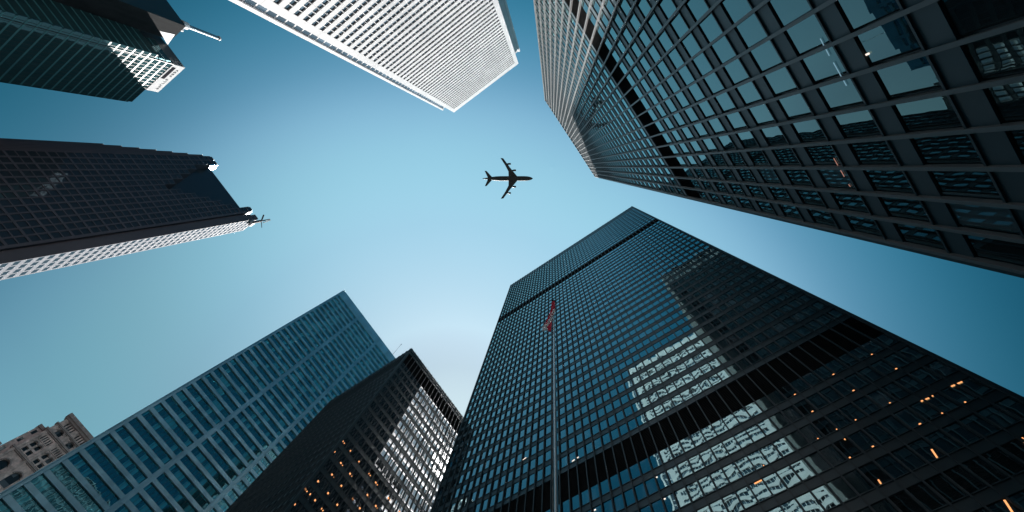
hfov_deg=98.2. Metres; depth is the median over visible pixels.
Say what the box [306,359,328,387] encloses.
window
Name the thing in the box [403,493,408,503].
window
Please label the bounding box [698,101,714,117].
window
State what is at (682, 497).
window
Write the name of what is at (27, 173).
window
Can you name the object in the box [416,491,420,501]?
window
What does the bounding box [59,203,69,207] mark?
window
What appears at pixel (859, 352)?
window
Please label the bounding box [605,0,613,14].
window
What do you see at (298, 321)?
window
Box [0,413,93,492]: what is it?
stone building
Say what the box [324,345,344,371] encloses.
window
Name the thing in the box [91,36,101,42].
window
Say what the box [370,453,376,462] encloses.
window
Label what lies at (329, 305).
window
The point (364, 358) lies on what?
window
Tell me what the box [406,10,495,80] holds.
window
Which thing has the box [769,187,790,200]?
window
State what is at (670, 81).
window
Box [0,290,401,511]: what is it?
steel clad tower
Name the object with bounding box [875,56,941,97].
window
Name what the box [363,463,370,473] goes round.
window
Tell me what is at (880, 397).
window
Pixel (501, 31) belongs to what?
window
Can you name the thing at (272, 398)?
window
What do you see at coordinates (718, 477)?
window
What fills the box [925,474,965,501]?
window
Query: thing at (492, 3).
window
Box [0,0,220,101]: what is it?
dark green tower
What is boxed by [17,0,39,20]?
window
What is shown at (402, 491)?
window
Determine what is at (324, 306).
window
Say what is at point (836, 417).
window
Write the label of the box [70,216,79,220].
window
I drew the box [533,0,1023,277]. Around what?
black glass tower
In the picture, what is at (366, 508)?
window
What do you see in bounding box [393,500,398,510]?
window
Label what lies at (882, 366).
window
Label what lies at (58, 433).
window
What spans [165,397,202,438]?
window
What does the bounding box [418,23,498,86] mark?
window
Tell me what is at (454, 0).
window
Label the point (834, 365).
window
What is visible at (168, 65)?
window
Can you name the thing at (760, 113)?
window
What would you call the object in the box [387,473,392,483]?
window
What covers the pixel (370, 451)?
window
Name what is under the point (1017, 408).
window
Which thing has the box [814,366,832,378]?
window
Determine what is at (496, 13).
window
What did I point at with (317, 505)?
window
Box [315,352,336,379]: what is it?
window
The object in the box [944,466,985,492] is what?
window
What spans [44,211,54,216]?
window
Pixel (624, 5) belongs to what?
window
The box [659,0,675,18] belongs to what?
window
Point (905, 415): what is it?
window
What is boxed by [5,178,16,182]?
window
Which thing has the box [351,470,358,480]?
window
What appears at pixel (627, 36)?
window
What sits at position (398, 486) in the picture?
window
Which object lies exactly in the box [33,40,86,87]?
window
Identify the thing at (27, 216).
window
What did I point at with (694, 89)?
window
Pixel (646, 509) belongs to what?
window
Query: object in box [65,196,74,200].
window
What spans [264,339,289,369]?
window
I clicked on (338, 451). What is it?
window
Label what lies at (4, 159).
window
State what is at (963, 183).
window
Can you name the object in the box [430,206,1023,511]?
black glass tower
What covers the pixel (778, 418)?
window
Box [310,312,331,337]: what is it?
window
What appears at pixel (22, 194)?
window
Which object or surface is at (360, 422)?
window
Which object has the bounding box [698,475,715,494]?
window
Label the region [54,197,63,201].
window
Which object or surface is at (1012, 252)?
window
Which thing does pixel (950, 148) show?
window
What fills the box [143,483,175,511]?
window
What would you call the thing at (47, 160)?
window
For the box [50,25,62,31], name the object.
window
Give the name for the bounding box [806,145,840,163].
window
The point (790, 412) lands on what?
window
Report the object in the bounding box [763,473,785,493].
window
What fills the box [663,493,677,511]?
window
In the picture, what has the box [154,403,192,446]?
window
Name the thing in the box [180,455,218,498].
window
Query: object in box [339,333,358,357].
window
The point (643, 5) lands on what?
window
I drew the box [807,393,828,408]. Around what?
window
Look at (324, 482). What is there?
window
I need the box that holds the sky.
[0,0,1023,444]
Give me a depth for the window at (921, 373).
44.18 m
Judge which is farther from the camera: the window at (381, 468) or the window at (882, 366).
the window at (381, 468)
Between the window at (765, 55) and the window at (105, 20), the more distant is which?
the window at (105, 20)
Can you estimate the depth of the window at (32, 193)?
178.79 m
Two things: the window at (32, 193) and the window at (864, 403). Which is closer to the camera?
the window at (864, 403)
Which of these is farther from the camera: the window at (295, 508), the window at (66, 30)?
the window at (66, 30)
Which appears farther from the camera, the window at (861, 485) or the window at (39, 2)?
the window at (39, 2)
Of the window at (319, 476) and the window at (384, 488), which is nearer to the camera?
the window at (319, 476)
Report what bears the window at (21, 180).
in the dark granite tower at (64, 204)
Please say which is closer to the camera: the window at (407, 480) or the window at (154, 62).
the window at (407, 480)
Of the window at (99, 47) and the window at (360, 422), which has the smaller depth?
the window at (360, 422)
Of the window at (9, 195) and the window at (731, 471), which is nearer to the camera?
the window at (731, 471)
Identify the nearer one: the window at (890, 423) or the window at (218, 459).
the window at (890, 423)
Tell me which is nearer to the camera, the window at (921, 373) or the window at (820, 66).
the window at (820, 66)
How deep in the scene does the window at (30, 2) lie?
156.83 m
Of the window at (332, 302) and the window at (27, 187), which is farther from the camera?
the window at (332, 302)
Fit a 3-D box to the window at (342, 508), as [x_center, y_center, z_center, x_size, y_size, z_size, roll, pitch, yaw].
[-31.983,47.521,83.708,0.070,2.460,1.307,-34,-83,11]
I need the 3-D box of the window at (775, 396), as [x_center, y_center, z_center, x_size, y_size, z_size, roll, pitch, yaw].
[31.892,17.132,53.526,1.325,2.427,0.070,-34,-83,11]
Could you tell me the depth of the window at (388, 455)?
102.15 m
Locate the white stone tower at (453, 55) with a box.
[229,0,519,111]
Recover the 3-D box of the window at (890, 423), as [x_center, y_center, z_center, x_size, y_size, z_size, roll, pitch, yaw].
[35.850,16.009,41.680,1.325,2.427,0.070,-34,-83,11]
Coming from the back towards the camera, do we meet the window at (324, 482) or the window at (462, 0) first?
the window at (462, 0)
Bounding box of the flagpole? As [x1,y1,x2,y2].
[552,300,558,511]
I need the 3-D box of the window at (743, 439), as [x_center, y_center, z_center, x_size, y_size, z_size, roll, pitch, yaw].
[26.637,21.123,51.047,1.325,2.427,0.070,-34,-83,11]
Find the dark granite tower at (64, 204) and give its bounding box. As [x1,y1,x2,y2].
[0,138,269,279]
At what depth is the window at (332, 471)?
86.72 m
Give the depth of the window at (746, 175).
34.82 m
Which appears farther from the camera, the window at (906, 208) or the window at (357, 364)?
the window at (357, 364)
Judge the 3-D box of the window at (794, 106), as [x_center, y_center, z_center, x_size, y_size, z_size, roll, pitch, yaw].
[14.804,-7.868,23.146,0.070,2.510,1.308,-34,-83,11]
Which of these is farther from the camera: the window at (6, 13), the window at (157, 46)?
the window at (157, 46)
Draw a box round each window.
[0,0,14,13]
[0,21,21,46]
[0,25,34,61]
[0,28,45,76]
[0,31,56,82]
[0,157,9,161]
[0,171,10,175]
[0,185,9,190]
[0,200,10,205]
[0,215,9,221]
[0,231,10,237]
[0,460,8,469]
[0,473,20,487]
[1,11,15,19]
[3,223,15,228]
[4,164,15,168]
[4,192,15,197]
[4,238,16,244]
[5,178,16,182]
[5,207,16,212]
[6,151,16,155]
[7,0,26,16]
[9,486,44,511]
[10,171,21,175]
[10,199,21,204]
[10,214,22,219]
[10,230,21,235]
[11,34,66,83]
[11,157,21,161]
[11,185,22,189]
[13,15,27,22]
[15,237,27,242]
[16,151,26,155]
[16,164,27,168]
[16,178,27,182]
[16,192,28,196]
[16,206,26,211]
[16,221,27,226]
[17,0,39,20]
[22,37,76,85]
[22,158,32,162]
[22,171,33,175]
[22,185,32,189]
[22,199,33,203]
[22,213,32,218]
[22,228,33,233]
[26,0,50,23]
[26,18,39,26]
[27,151,37,155]
[27,164,37,168]
[27,191,37,196]
[27,220,38,225]
[28,178,38,182]
[28,205,38,210]
[28,235,39,241]
[31,474,75,511]
[32,171,43,175]
[32,198,43,202]
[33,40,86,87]
[33,158,43,162]
[33,184,43,188]
[33,227,44,232]
[34,212,44,217]
[35,0,61,26]
[37,152,46,155]
[38,22,51,29]
[38,164,48,168]
[38,177,47,181]
[38,205,49,209]
[39,191,49,195]
[39,234,50,239]
[40,219,50,224]
[42,158,52,162]
[43,0,71,29]
[43,42,95,88]
[43,184,53,188]
[44,171,53,175]
[44,197,54,202]
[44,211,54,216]
[45,226,56,231]
[47,164,57,168]
[48,177,58,181]
[49,190,58,194]
[49,204,60,208]
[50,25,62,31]
[50,218,60,223]
[50,232,61,237]
[50,463,103,511]
[51,0,81,32]
[52,45,105,90]
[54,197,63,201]
[55,210,65,215]
[55,225,65,229]
[55,431,62,436]
[58,177,67,181]
[59,190,68,194]
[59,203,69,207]
[61,28,72,34]
[61,217,70,221]
[61,231,70,236]
[62,4,91,35]
[62,47,112,91]
[63,183,72,187]
[64,210,74,214]
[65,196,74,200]
[65,443,72,448]
[66,223,75,228]
[68,453,118,505]
[70,202,79,207]
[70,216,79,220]
[71,31,82,37]
[71,49,121,92]
[72,7,100,37]
[72,230,81,234]
[75,209,84,213]
[75,222,84,227]
[80,52,129,94]
[80,215,89,219]
[80,229,89,233]
[81,34,92,40]
[82,11,109,40]
[84,443,133,494]
[85,221,94,225]
[89,54,137,95]
[90,227,99,232]
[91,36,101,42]
[92,14,117,42]
[97,56,144,96]
[100,17,126,45]
[100,39,110,45]
[100,434,146,483]
[104,58,151,97]
[108,19,134,47]
[109,42,118,47]
[112,60,158,99]
[115,425,159,473]
[117,22,141,49]
[117,44,126,49]
[120,62,164,100]
[125,25,148,51]
[125,46,134,51]
[127,63,171,101]
[129,418,171,463]
[129,493,152,511]
[132,27,155,53]
[133,49,142,54]
[141,410,181,455]
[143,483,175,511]
[145,37,165,61]
[149,38,171,62]
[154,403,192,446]
[156,473,196,511]
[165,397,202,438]
[169,464,208,509]
[176,390,211,431]
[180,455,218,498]
[186,385,220,424]
[191,447,227,489]
[196,379,229,417]
[201,439,236,480]
[205,373,237,411]
[211,432,245,471]
[214,368,245,405]
[220,425,253,464]
[222,364,252,399]
[229,359,259,393]
[229,418,260,456]
[237,355,266,388]
[237,412,267,448]
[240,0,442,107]
[244,350,272,383]
[245,406,274,441]
[251,346,278,378]
[252,400,281,435]
[258,343,284,374]
[259,395,287,429]
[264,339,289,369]
[266,390,293,422]
[270,335,294,365]
[272,385,298,417]
[275,332,299,361]
[278,380,304,412]
[281,329,305,357]
[285,376,309,406]
[287,326,309,353]
[290,371,314,401]
[290,500,301,511]
[292,323,314,350]
[295,367,319,396]
[297,320,318,346]
[301,317,322,343]
[301,363,324,392]
[303,485,312,498]
[306,314,327,340]
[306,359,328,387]
[308,491,317,504]
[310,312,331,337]
[310,355,332,383]
[313,472,322,484]
[313,497,322,511]
[315,309,334,334]
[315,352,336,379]
[319,307,338,331]
[319,349,340,375]
[319,477,327,490]
[319,504,328,511]
[323,304,341,328]
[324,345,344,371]
[324,459,332,470]
[324,483,332,496]
[327,302,345,326]
[328,342,347,367]
[328,465,336,475]
[329,489,337,501]
[330,300,348,323]
[332,339,351,364]
[333,447,341,458]
[333,470,341,482]
[333,496,342,507]
[334,298,352,320]
[335,336,354,360]
[337,296,354,318]
[338,453,345,462]
[338,476,346,488]
[338,502,347,511]
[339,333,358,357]
[342,437,349,446]
[343,331,361,354]
[343,459,349,469]
[343,482,350,493]
[346,442,353,452]
[347,0,402,45]
[347,328,364,351]
[347,464,354,474]
[347,487,355,499]
[349,427,356,436]
[350,326,367,348]
[350,448,357,457]
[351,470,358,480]
[352,494,359,505]
[353,0,412,48]
[353,323,370,345]
[353,366,363,378]
[354,432,360,441]
[354,453,361,462]
[355,475,362,485]
[356,320,373,342]
[356,363,367,376]
[357,418,363,426]
[357,499,364,510]
[358,0,421,52]
[358,437,364,446]
[359,458,365,468]
[360,360,371,374]
[360,480,367,491]
[361,423,367,431]
[362,443,368,451]
[362,505,368,511]
[363,357,374,371]
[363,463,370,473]
[364,0,429,55]
[364,409,369,417]
[364,486,371,497]
[365,428,371,436]
[366,354,378,369]
[366,448,372,456]
[367,469,374,479]
[368,414,373,422]
[369,0,439,58]
[369,351,382,367]
[369,433,375,441]
[369,491,375,502]
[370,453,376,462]
[372,348,385,364]
[372,419,377,427]
[372,474,378,484]
[373,0,447,60]
[373,437,379,446]
[373,497,380,508]
[374,458,380,467]
[375,345,388,362]
[375,424,381,431]
[376,480,382,489]
[377,442,382,451]
[378,0,455,63]
[378,463,384,472]
[378,503,384,511]
[379,428,384,436]
[380,485,386,494]
[381,448,386,456]
[382,0,463,65]
[382,468,388,478]
[383,433,388,441]
[385,453,390,461]
[385,490,390,500]
[386,0,470,68]
[387,438,392,446]
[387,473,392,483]
[388,458,394,466]
[389,495,394,505]
[390,0,477,70]
[391,478,396,488]
[392,463,398,471]
[393,1,482,72]
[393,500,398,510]
[395,483,400,493]
[396,467,401,476]
[397,0,490,74]
[399,488,404,498]
[400,3,492,76]
[400,472,405,480]
[403,7,493,78]
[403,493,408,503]
[404,477,409,486]
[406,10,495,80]
[407,498,412,508]
[408,482,413,491]
[410,13,496,81]
[411,503,416,511]
[412,487,416,496]
[413,16,497,83]
[415,20,497,85]
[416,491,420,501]
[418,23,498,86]
[420,25,500,88]
[420,496,424,505]
[423,28,501,89]
[426,31,501,90]
[427,33,503,92]
[430,36,503,93]
[432,39,503,94]
[592,0,599,13]
[600,12,608,27]
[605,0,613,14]
[608,26,616,40]
[613,12,622,28]
[620,0,630,16]
[622,27,631,43]
[629,13,640,31]
[631,42,640,57]
[634,483,645,500]
[637,0,650,17]
[638,29,650,47]
[639,56,649,71]
[640,505,650,511]
[645,477,657,494]
[647,13,661,34]
[647,71,659,85]
[648,44,660,62]
[651,499,664,511]
[656,84,667,99]
[656,472,668,488]
[657,61,669,78]
[658,31,672,51]
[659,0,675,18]
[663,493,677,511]
[664,99,676,112]
[666,76,679,92]
[667,466,680,483]
[668,48,683,68]
[670,13,688,38]
[673,113,684,125]
[675,92,688,107]
[675,487,689,506]
[678,66,693,85]
[678,460,691,476]
[681,33,700,56]
[681,127,693,138]
[684,108,697,122]
[686,0,708,21]
[686,481,702,500]
[688,83,704,101]
[689,141,701,151]
[689,455,703,471]
[693,53,712,75]
[693,123,707,136]
[697,506,709,511]
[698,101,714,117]
[698,155,709,164]
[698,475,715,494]
[699,13,721,42]
[700,449,715,465]
[702,139,716,150]
[704,73,723,93]
[706,169,718,178]
[708,118,724,133]
[710,469,727,487]
[710,499,726,511]
[711,36,735,63]
[711,154,725,164]
[711,443,727,459]
[714,182,726,191]
[715,92,734,111]
[718,135,734,148]
[720,169,734,179]
[722,0,751,23]
[722,195,734,204]
[723,437,740,453]
[723,463,741,481]
[723,493,742,511]
[724,59,748,84]
[726,112,746,129]
[728,152,744,164]
[729,183,743,193]
[734,431,751,446]
[735,456,754,475]
[736,13,766,47]
[736,82,761,104]
[736,486,757,507]
[737,131,757,146]
[737,169,754,180]
[737,197,752,208]
[746,425,764,440]
[747,185,764,196]
[747,450,767,468]
[748,150,768,164]
[749,104,774,124]
[749,481,771,501]
[750,40,781,71]
[756,200,773,212]
[758,169,779,182]
[758,419,777,434]
[760,444,780,462]
[761,126,786,144]
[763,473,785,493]
[764,67,796,95]
[767,390,785,404]
[768,506,782,511]
[769,0,810,26]
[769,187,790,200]
[770,412,789,428]
[773,148,799,163]
[773,437,794,455]
[777,466,800,487]
[778,94,811,118]
[778,384,796,397]
[779,204,801,218]
[781,499,802,511]
[782,406,802,421]
[785,170,811,184]
[786,14,828,54]
[786,431,808,448]
[790,378,808,391]
[791,459,815,479]
[792,119,825,141]
[795,400,814,414]
[796,189,823,205]
[796,492,823,511]
[799,424,822,441]
[802,47,846,82]
[802,372,821,385]
[805,452,830,472]
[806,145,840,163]
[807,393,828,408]
[808,209,835,225]
[812,485,839,509]
[813,417,835,434]
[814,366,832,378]
[818,79,863,109]
[819,170,853,187]
[820,387,841,401]
[820,445,845,465]
[825,360,845,372]
[826,411,850,427]
[827,477,856,501]
[832,380,854,394]
[833,193,867,211]
[834,110,880,136]
[834,438,861,457]
[837,0,899,30]
[837,353,858,365]
[840,404,865,420]
[843,470,873,493]
[845,215,881,235]
[845,374,867,388]
[848,431,876,450]
[850,141,896,163]
[850,347,870,359]
[854,397,879,413]
[856,16,920,64]
[858,367,881,380]
[859,462,890,485]
[862,341,883,352]
[864,423,892,442]
[865,170,912,191]
[868,389,894,406]
[871,360,895,374]
[871,499,897,511]
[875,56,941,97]
[875,334,896,345]
[875,454,908,477]
[879,416,909,435]
[880,197,928,220]
[882,382,909,398]
[884,353,909,366]
[889,491,925,511]
[892,447,925,469]
[894,96,961,130]
[894,408,925,427]
[895,223,944,248]
[896,375,924,391]
[898,346,924,359]
[907,483,945,510]
[909,439,943,461]
[910,368,939,383]
[910,401,941,419]
[912,134,980,162]
[925,361,955,375]
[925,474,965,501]
[926,431,961,452]
[927,393,958,411]
[931,171,1000,197]
[941,0,1023,35]
[941,386,975,403]
[943,422,979,444]
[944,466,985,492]
[948,203,1019,233]
[959,377,992,394]
[960,414,999,435]
[963,457,1005,483]
[964,27,1023,78]
[966,235,1023,264]
[978,406,1018,426]
[982,449,1023,474]
[988,499,1020,511]
[995,397,1023,417]
[1001,440,1023,459]
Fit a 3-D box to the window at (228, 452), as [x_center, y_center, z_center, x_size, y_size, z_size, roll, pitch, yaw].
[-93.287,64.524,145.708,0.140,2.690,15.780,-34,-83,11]
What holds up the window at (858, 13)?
in the black glass tower at (898, 124)
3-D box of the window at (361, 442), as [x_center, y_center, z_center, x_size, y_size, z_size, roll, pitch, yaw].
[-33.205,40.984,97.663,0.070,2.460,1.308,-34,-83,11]
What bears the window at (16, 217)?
in the dark granite tower at (64, 204)
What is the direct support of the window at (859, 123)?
in the black glass tower at (898, 124)
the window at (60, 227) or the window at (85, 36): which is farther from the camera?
the window at (60, 227)
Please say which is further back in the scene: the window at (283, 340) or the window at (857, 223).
the window at (283, 340)
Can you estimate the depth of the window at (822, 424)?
46.10 m
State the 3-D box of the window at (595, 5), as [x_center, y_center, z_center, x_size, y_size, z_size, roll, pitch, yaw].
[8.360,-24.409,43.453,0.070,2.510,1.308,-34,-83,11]
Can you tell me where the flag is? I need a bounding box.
[542,301,554,331]
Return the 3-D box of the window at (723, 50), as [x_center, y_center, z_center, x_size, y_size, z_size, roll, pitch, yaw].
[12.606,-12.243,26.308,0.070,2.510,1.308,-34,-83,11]
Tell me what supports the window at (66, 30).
in the dark green tower at (120, 50)
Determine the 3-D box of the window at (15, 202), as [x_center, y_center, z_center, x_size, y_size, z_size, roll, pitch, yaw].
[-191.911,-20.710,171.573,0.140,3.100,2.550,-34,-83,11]
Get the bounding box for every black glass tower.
[225,348,462,511]
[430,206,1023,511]
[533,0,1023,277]
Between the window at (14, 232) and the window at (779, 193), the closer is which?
the window at (779, 193)
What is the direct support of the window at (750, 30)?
in the black glass tower at (898, 124)
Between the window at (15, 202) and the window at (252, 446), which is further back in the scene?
the window at (15, 202)
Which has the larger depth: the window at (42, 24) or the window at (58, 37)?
the window at (58, 37)
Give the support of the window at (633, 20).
in the black glass tower at (898, 124)
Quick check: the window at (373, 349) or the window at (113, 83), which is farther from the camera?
the window at (373, 349)
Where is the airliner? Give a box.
[482,158,532,198]
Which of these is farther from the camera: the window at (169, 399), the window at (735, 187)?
the window at (169, 399)
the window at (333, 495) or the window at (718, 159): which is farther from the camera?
the window at (333, 495)
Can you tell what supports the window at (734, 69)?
in the black glass tower at (898, 124)
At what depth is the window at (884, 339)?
51.06 m
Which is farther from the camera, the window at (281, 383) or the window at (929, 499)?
the window at (281, 383)
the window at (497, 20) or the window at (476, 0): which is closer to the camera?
the window at (476, 0)
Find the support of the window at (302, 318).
in the steel clad tower at (220, 437)
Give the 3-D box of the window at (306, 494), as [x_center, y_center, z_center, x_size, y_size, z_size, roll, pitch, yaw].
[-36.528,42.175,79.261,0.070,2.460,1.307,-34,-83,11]
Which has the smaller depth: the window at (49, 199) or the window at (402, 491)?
the window at (402, 491)
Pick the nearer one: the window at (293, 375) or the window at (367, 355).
the window at (293, 375)
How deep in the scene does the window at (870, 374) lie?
48.31 m
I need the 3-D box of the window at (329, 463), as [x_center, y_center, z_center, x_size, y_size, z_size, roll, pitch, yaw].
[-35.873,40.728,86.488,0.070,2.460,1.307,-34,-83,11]
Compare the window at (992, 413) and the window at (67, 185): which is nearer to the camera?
the window at (992, 413)
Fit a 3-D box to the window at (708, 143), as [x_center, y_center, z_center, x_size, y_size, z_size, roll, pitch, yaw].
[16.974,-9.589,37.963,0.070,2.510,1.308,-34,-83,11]
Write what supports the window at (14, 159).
in the dark granite tower at (64, 204)
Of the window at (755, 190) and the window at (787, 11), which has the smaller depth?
the window at (787, 11)
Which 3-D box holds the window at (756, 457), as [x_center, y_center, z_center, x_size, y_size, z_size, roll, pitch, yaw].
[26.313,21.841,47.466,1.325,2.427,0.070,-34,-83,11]
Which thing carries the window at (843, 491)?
in the black glass tower at (694, 374)
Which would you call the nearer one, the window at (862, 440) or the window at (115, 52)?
the window at (862, 440)
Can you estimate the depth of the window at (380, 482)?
95.07 m
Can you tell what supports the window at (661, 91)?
in the black glass tower at (898, 124)
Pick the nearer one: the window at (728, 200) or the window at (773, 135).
the window at (773, 135)
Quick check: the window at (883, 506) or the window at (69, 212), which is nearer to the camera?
the window at (883, 506)
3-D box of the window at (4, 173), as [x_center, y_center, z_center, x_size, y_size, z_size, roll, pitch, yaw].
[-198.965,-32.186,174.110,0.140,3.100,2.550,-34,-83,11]
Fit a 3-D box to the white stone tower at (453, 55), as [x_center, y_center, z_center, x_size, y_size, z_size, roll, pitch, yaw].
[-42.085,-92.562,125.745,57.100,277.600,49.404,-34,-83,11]
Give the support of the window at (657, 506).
in the black glass tower at (694, 374)
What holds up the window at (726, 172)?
in the black glass tower at (898, 124)
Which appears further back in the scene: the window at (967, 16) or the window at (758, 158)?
the window at (758, 158)
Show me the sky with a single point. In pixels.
(374, 192)
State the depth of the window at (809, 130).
23.39 m
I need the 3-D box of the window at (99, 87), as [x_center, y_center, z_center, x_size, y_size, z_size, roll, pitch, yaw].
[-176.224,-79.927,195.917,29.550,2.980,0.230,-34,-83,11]
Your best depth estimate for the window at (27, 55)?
163.99 m
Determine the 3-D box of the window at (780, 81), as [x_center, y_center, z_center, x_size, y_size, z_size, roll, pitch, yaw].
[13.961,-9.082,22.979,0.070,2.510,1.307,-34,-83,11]
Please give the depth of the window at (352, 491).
87.39 m
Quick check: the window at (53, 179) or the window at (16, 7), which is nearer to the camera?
the window at (16, 7)
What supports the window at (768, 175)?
in the black glass tower at (898, 124)
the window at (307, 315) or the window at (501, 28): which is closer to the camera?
the window at (501, 28)
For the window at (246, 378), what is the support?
in the steel clad tower at (220, 437)
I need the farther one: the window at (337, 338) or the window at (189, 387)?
the window at (337, 338)
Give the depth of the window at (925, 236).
20.36 m
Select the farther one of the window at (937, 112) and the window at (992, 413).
the window at (992, 413)
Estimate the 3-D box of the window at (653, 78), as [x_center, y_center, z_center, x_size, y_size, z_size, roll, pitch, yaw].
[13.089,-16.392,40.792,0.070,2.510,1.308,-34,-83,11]
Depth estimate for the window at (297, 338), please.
203.07 m
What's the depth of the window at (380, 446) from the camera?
101.85 m
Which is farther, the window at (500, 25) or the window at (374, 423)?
the window at (500, 25)
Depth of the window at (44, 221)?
176.71 m
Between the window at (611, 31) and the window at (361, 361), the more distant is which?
the window at (361, 361)
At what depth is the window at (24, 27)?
155.95 m
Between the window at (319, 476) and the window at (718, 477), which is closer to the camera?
the window at (718, 477)
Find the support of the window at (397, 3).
in the white stone tower at (453, 55)
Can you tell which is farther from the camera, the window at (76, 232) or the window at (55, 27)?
the window at (76, 232)
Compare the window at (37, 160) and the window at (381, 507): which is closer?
the window at (381, 507)
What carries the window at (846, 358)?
in the black glass tower at (694, 374)
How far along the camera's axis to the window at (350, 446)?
93.97 m
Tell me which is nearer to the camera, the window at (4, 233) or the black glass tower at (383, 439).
the black glass tower at (383, 439)
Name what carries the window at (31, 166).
in the dark granite tower at (64, 204)
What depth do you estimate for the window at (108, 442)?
120.27 m
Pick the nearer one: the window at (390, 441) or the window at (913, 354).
the window at (913, 354)
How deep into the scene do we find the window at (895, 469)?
38.64 m
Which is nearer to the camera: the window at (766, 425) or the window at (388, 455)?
the window at (766, 425)
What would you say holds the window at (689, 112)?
in the black glass tower at (898, 124)
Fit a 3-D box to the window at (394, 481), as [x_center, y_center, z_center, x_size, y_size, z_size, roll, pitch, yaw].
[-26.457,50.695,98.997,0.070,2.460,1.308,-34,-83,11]
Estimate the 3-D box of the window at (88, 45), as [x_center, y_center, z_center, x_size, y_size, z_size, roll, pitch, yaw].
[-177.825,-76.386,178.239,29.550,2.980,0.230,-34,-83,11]
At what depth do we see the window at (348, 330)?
240.48 m
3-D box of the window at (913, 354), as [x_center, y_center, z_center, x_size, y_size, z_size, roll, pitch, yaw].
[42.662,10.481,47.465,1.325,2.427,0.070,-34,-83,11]
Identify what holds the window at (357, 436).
in the black glass tower at (383, 439)
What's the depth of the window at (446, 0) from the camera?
140.99 m
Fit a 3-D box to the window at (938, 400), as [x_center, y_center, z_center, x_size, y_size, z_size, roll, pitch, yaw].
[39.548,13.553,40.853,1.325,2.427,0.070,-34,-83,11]
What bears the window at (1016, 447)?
in the black glass tower at (694, 374)
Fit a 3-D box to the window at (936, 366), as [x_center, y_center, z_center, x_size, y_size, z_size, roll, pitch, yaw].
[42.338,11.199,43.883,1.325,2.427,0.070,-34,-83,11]
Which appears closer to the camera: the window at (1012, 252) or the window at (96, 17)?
the window at (1012, 252)
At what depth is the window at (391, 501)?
95.56 m
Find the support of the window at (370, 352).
in the steel clad tower at (220, 437)
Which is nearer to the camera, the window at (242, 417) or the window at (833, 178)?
the window at (833, 178)
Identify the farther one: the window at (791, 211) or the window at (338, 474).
the window at (338, 474)
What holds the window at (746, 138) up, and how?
in the black glass tower at (898, 124)
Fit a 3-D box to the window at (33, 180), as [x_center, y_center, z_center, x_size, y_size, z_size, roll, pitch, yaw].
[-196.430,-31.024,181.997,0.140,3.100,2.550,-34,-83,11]
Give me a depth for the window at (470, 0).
151.20 m
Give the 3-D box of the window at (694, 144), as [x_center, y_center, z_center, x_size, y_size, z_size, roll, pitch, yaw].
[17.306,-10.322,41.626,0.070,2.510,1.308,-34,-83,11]
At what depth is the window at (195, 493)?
130.11 m
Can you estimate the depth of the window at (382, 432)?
105.31 m
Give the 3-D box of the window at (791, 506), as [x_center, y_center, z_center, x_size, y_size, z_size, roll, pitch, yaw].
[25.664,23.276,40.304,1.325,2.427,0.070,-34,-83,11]
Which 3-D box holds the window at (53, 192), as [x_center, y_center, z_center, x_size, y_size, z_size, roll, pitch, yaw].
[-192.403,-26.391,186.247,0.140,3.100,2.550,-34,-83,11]
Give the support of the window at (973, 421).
in the black glass tower at (694, 374)
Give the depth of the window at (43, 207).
179.52 m
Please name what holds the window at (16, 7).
in the dark green tower at (120, 50)
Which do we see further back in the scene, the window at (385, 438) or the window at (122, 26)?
the window at (122, 26)
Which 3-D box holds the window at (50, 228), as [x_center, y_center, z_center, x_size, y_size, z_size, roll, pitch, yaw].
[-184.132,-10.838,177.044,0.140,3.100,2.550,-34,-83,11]
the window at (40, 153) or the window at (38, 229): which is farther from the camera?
the window at (40, 153)
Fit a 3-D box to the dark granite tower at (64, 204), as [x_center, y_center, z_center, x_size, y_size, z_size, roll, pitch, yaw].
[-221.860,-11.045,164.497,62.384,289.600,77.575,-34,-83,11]
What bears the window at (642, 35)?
in the black glass tower at (898, 124)
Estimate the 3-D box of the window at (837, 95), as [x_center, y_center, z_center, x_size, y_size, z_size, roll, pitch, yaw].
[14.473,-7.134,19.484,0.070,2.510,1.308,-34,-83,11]
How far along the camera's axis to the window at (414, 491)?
103.23 m
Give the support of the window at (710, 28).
in the black glass tower at (898, 124)
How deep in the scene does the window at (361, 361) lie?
234.28 m
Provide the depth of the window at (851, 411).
45.55 m
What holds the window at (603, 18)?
in the black glass tower at (898, 124)
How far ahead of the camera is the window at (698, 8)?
26.28 m
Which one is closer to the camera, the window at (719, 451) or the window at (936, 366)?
the window at (936, 366)
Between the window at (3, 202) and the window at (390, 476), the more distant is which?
the window at (3, 202)
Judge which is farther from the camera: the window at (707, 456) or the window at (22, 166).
the window at (22, 166)
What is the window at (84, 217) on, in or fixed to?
in the dark granite tower at (64, 204)
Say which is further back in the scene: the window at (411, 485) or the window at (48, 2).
the window at (48, 2)
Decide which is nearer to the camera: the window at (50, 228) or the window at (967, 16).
the window at (967, 16)
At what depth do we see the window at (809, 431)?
46.39 m
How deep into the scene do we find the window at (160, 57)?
207.05 m
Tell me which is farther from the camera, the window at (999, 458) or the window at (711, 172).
the window at (711, 172)
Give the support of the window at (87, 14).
in the dark green tower at (120, 50)
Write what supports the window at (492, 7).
in the white stone tower at (453, 55)
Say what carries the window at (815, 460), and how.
in the black glass tower at (694, 374)
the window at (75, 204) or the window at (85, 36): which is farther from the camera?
the window at (75, 204)
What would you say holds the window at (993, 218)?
in the black glass tower at (898, 124)
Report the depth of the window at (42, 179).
185.69 m
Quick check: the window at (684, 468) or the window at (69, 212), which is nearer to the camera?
the window at (684, 468)
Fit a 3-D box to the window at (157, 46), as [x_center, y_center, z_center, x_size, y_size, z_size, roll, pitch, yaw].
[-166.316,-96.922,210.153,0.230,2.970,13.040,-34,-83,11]
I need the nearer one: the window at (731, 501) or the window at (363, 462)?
the window at (731, 501)
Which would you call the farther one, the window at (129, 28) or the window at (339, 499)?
the window at (129, 28)

